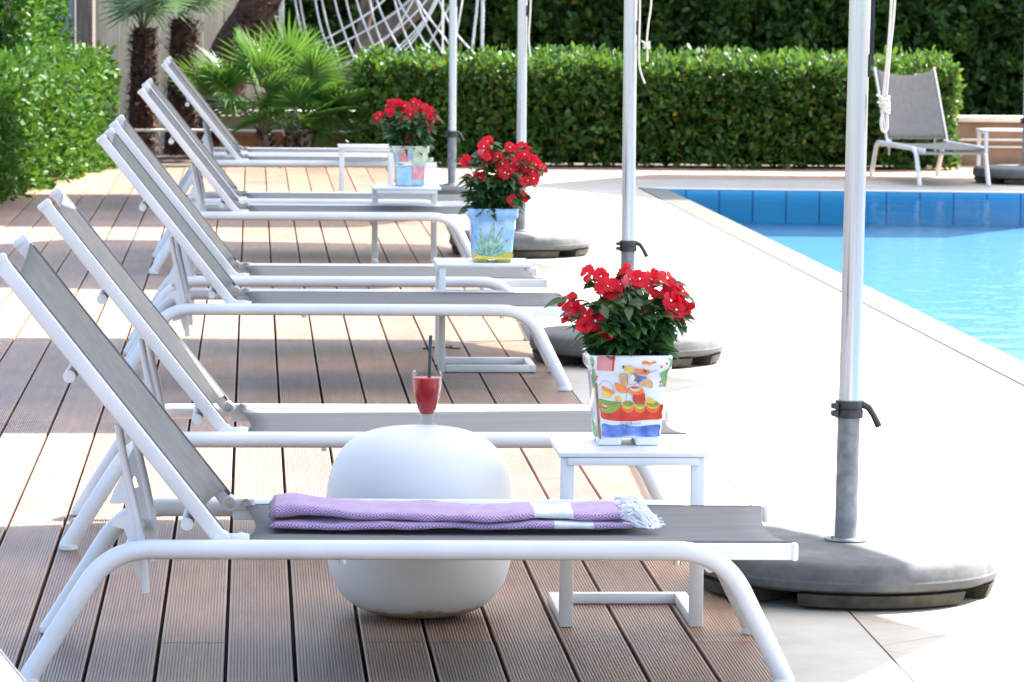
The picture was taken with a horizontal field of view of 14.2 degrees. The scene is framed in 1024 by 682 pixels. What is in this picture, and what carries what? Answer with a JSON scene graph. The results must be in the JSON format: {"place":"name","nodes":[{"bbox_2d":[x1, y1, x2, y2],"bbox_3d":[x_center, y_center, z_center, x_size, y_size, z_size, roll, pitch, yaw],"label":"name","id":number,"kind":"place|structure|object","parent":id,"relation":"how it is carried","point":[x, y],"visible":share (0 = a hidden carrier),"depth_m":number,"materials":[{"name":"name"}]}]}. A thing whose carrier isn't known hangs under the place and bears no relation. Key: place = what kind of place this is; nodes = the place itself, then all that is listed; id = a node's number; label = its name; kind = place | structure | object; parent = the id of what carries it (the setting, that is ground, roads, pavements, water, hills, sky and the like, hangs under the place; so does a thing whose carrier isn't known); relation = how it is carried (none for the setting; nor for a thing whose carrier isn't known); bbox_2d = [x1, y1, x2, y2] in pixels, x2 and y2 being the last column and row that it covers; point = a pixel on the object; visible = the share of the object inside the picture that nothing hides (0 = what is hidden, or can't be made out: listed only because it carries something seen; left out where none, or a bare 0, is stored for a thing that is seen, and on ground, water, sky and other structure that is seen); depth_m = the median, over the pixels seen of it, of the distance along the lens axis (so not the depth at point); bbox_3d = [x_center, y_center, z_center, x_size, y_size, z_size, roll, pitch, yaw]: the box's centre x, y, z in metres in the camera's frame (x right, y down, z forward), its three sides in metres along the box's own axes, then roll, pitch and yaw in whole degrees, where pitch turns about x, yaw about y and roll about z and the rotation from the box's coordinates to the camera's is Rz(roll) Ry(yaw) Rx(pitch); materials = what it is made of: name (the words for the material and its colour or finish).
{"place":"outdoors","nodes":[
{"label":"outdoors","id":0,"kind":"place"},
{"bbox_2d":[17,168,506,681],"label":"deck base","id":1,"kind":"object","parent":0,"point":[231,518],"depth_m":10.41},
{"bbox_2d":[0,32,123,203],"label":"boundary hedge","id":2,"kind":"object","parent":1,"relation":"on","point":[54,123],"visible":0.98,"depth_m":27.74,"materials":[{"name":"green plant"}]},
{"bbox_2d":[0,165,772,681],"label":"deck","id":3,"kind":"structure","parent":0,"point":[50,417],"depth_m":11.74,"materials":[{"name":"brown wood"}]},
{"bbox_2d":[0,649,26,681],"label":"sun lounger","id":4,"kind":"object","parent":3,"relation":"on","point":[9,672],"visible":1,"depth_m":6.50,"materials":[{"name":"white plastic"}]},
{"bbox_2d":[163,56,427,187],"bbox_3d":[-1.399,-1.375,26.598,1.690,0.907,0.717,0,5,-3],"label":"sun lounger","id":5,"kind":"object","parent":3,"relation":"on","point":[276,151],"visible":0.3,"depth_m":26.78,"materials":[{"name":"white metal"}]},
{"bbox_2d":[161,60,436,193],"bbox_3d":[-1.322,-1.277,25.534,1.690,0.907,0.717,0,5,-3],"label":"sun lounger","id":6,"kind":"object","parent":3,"relation":"on","point":[236,158],"visible":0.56,"depth_m":25.22,"materials":[{"name":"white metal"}]},
{"bbox_2d":[137,84,471,274],"bbox_3d":[-0.987,-0.797,20.287,1.690,0.907,0.717,0,5,-3],"label":"sun lounger","id":7,"kind":"object","parent":3,"relation":"on","point":[230,206],"visible":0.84,"depth_m":19.99,"materials":[{"name":"white metal"}]},
{"bbox_2d":[142,78,471,257],"bbox_3d":[-1.067,-0.899,21.400,1.690,0.907,0.717,0,5,-3],"label":"sun lounger","id":8,"kind":"object","parent":3,"relation":"on","point":[272,197],"visible":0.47,"depth_m":21.54,"materials":[{"name":"white plastic"}]},
{"bbox_2d":[109,114,547,354],"bbox_3d":[-0.722,-0.420,16.174,1.690,0.907,0.717,0,5,-3],"label":"sun lounger","id":9,"kind":"object","parent":3,"relation":"on","point":[299,275],"visible":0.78,"depth_m":15.92,"materials":[{"name":"white metal"}]},
{"bbox_2d":[96,127,571,390],"bbox_3d":[-0.640,-0.302,14.880,1.690,0.907,0.717,0,5,-3],"label":"sun lounger","id":10,"kind":"object","parent":3,"relation":"on","point":[521,308],"visible":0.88,"depth_m":14.62,"materials":[{"name":"white plastic"}]},
{"bbox_2d":[337,144,392,191],"bbox_3d":[-0.899,-0.998,25.217,0.340,0.402,0.369,0,5,-4],"label":"side table","id":11,"kind":"object","parent":3,"relation":"on","point":[364,147],"visible":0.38,"depth_m":25.03,"materials":[{"name":"white metal"}]},
{"bbox_2d":[37,186,693,550],"bbox_3d":[-0.390,0.063,10.898,1.690,0.907,0.717,0,5,-4],"label":"sun lounger","id":12,"kind":"object","parent":3,"relation":"on","point":[323,427],"visible":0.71,"depth_m":10.96,"materials":[{"name":"white plastic"}]},
{"bbox_2d":[0,234,797,681],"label":"sun lounger","id":13,"kind":"object","parent":3,"relation":"on","point":[716,540],"visible":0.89,"depth_m":8.65,"materials":[{"name":"white plastic"}]},
{"bbox_2d":[269,493,665,529],"bbox_3d":[-0.099,0.366,8.919,0.856,0.064,0.244,0,5,-4],"label":"towel","id":14,"kind":"object","parent":13,"relation":"on","point":[295,511],"visible":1,"depth_m":8.85,"materials":[{"name":"fabric"}]},
{"bbox_2d":[371,184,440,263],"bbox_3d":[-0.532,-0.573,20.581,0.340,0.402,0.369,0,5,-4],"label":"side table","id":15,"kind":"object","parent":3,"relation":"on","point":[431,189],"visible":0.73,"depth_m":20.68,"materials":[{"name":"white metal"}]},
{"bbox_2d":[370,98,444,185],"bbox_3d":[-0.531,-1.000,20.626,0.320,0.438,0.290,5,7,39],"label":"flower pot","id":16,"kind":"object","parent":15,"relation":"on","point":[410,144],"visible":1,"depth_m":20.55,"materials":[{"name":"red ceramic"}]},
{"bbox_2d":[326,425,511,620],"bbox_3d":[-0.215,0.417,9.533,0.433,0.438,0.433,0,5,-4],"label":"globe stool","id":17,"kind":"object","parent":3,"relation":"on","point":[418,462],"visible":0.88,"depth_m":9.37,"materials":[{"name":"plastic"}]},
{"bbox_2d":[413,335,440,413],"bbox_3d":[-0.196,0.093,9.524,0.070,0.211,0.070,0,5,-4],"label":"drink glass","id":18,"kind":"object","parent":17,"relation":"on","point":[427,391],"visible":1,"depth_m":9.51,"materials":[{"name":"red glass"}]},
{"bbox_2d":[433,258,535,371],"bbox_3d":[-0.104,-0.098,15.399,0.369,0.402,0.340,0,5,-4],"label":"side table","id":19,"kind":"object","parent":3,"relation":"on","point":[441,359],"visible":0.98,"depth_m":15.26,"materials":[{"name":"white metal"}]},
{"bbox_2d":[453,136,547,261],"bbox_3d":[-0.043,-0.532,15.371,0.356,0.468,0.257,0,5,-4],"label":"flower pot","id":20,"kind":"object","parent":19,"relation":"on","point":[491,210],"visible":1,"depth_m":15.31,"materials":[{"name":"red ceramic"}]},
{"bbox_2d":[548,435,707,626],"bbox_3d":[0.263,0.437,9.554,0.340,0.402,0.369,0,5,-4],"label":"side table","id":21,"kind":"object","parent":3,"relation":"on","point":[572,451],"visible":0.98,"depth_m":9.39,"materials":[{"name":"white metal"}]},
{"bbox_2d":[544,263,695,444],"bbox_3d":[0.249,0.029,9.533,0.355,0.414,0.274,0,5,-4],"label":"flower pot","id":22,"kind":"object","parent":21,"relation":"on","point":[628,353],"visible":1,"depth_m":9.47,"materials":[{"name":"white ceramic"}]},
{"bbox_2d":[75,0,974,168],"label":"ground","id":23,"kind":"structure","parent":0,"point":[172,160],"depth_m":33.05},
{"bbox_2d":[0,0,80,50],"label":"stepped hedge","id":24,"kind":"object","parent":23,"relation":"on","point":[23,22],"visible":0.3,"depth_m":29.69,"materials":[{"name":"green plant"}]},
{"bbox_2d":[95,0,208,156],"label":"fan palm","id":25,"kind":"object","parent":23,"relation":"on","point":[142,67],"visible":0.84,"depth_m":31.94,"materials":[{"name":"green leaf"},{"name":"brown bark"}]},
{"bbox_2d":[40,0,265,144],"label":"garden wall","id":26,"kind":"structure","parent":23,"relation":"on","point":[115,35],"depth_m":34.04,"materials":[{"name":"concrete"}]},
{"bbox_2d":[157,0,234,155],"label":"fan palm","id":27,"kind":"object","parent":23,"relation":"on","point":[184,38],"visible":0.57,"depth_m":32.35,"materials":[{"name":"green leaf"},{"name":"brown bark"}]},
{"bbox_2d":[196,0,283,146],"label":"leaning tree","id":28,"kind":"object","parent":23,"relation":"on","point":[251,14],"visible":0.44,"depth_m":32.99,"materials":[{"name":"brown plant"}]},
{"bbox_2d":[134,109,354,147],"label":"planter wall","id":29,"kind":"structure","parent":23,"relation":"on","point":[244,137],"depth_m":31.84,"materials":[{"name":"stone"}]},
{"bbox_2d":[162,10,388,147],"bbox_3d":[-1.770,-1.880,31.032,1.773,1.258,1.130,0,5,-4],"label":"fan palm bush","id":30,"kind":"object","parent":23,"relation":"on","point":[299,72],"visible":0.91,"depth_m":30.92,"materials":[{"name":"green plant"}]},
{"bbox_2d":[278,0,484,68],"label":"lattice sculpture","id":31,"kind":"object","parent":23,"relation":"on","point":[423,23],"visible":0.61,"depth_m":34.16,"materials":[{"name":"white metal"}]},
{"bbox_2d":[335,0,435,93],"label":"slanting tree","id":32,"kind":"object","parent":23,"relation":"on","point":[393,21],"visible":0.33,"depth_m":35.23,"materials":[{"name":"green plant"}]},
{"bbox_2d":[266,0,1023,115],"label":"tall hedge","id":33,"kind":"object","parent":23,"relation":"on","point":[983,40],"visible":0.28,"depth_m":36.31,"materials":[{"name":"green plant"}]},
{"bbox_2d":[639,187,1023,385],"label":"pool coping","id":34,"kind":"object","parent":23,"relation":"on","point":[1008,366],"visible":0.62,"depth_m":18.79,"materials":[{"name":"stone"}]},
{"bbox_2d":[641,187,1023,192],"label":"pool coping","id":35,"kind":"object","parent":23,"relation":"on","point":[839,190],"visible":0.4,"depth_m":28.01,"materials":[{"name":"stone"}]},
{"bbox_2d":[930,115,1022,165],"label":"planter wall","id":36,"kind":"structure","parent":23,"relation":"on","point":[1004,147],"depth_m":31.63,"materials":[{"name":"beige stone"}]},
{"bbox_2d":[424,166,911,681],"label":"border paving","id":37,"kind":"structure","parent":0,"point":[820,644],"depth_m":9.45,"materials":[{"name":"stone"}]},
{"bbox_2d":[424,0,478,201],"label":"parasol","id":38,"kind":"object","parent":37,"relation":"on","point":[451,134],"visible":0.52,"depth_m":26.01,"materials":[{"name":"white metal"}]},
{"bbox_2d":[449,0,591,257],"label":"parasol","id":39,"kind":"object","parent":37,"relation":"on","point":[541,243],"visible":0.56,"depth_m":21.46,"materials":[{"name":"white metal"}]},
{"bbox_2d":[438,164,974,180],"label":"garden path","id":40,"kind":"structure","parent":0,"point":[720,172],"depth_m":30.34,"materials":[{"name":"concrete"}]},
{"bbox_2d":[346,41,967,169],"bbox_3d":[1.068,-1.794,31.348,4.654,0.978,1.212,0,5,-4],"label":"hedge","id":41,"kind":"object","parent":40,"relation":"on","point":[713,109],"visible":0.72,"depth_m":30.98,"materials":[{"name":"green plant"}]},
{"bbox_2d":[456,178,1023,681],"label":"terrace","id":42,"kind":"structure","parent":0,"point":[940,446],"depth_m":14.20,"materials":[{"name":"stone"}]},
{"bbox_2d":[529,0,724,367],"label":"parasol","id":43,"kind":"object","parent":42,"relation":"on","point":[698,345],"visible":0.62,"depth_m":15.67,"materials":[{"name":"white metal"}]},
{"bbox_2d":[703,0,999,609],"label":"parasol","id":44,"kind":"object","parent":42,"relation":"on","point":[845,561],"visible":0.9,"depth_m":9.89,"materials":[{"name":"metal"}]},
{"bbox_2d":[869,67,990,185],"bbox_3d":[2.982,-1.543,29.452,0.531,0.798,1.521,0,5,-9],"label":"sun lounger","id":45,"kind":"object","parent":42,"relation":"on","point":[916,110],"visible":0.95,"depth_m":29.92,"materials":[{"name":"white plastic"}]},
{"bbox_2d":[972,84,1023,184],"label":"parasol","id":46,"kind":"object","parent":42,"relation":"on","point":[1012,174],"visible":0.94,"depth_m":29.09,"materials":[{"name":"beige fabric"}]},
{"bbox_2d":[976,128,1021,165],"bbox_3d":[3.576,-1.360,29.883,0.369,0.354,0.340,0,5,-4],"label":"side table","id":47,"kind":"object","parent":42,"relation":"on","point":[982,130],"visible":0.47,"depth_m":29.83,"materials":[{"name":"white metal"}]},
{"bbox_2d":[668,189,1023,361],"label":"pool basin","id":48,"kind":"object","parent":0,"point":[955,260],"visible":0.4,"depth_m":26.20,"materials":[{"name":"tile"}]}
]}

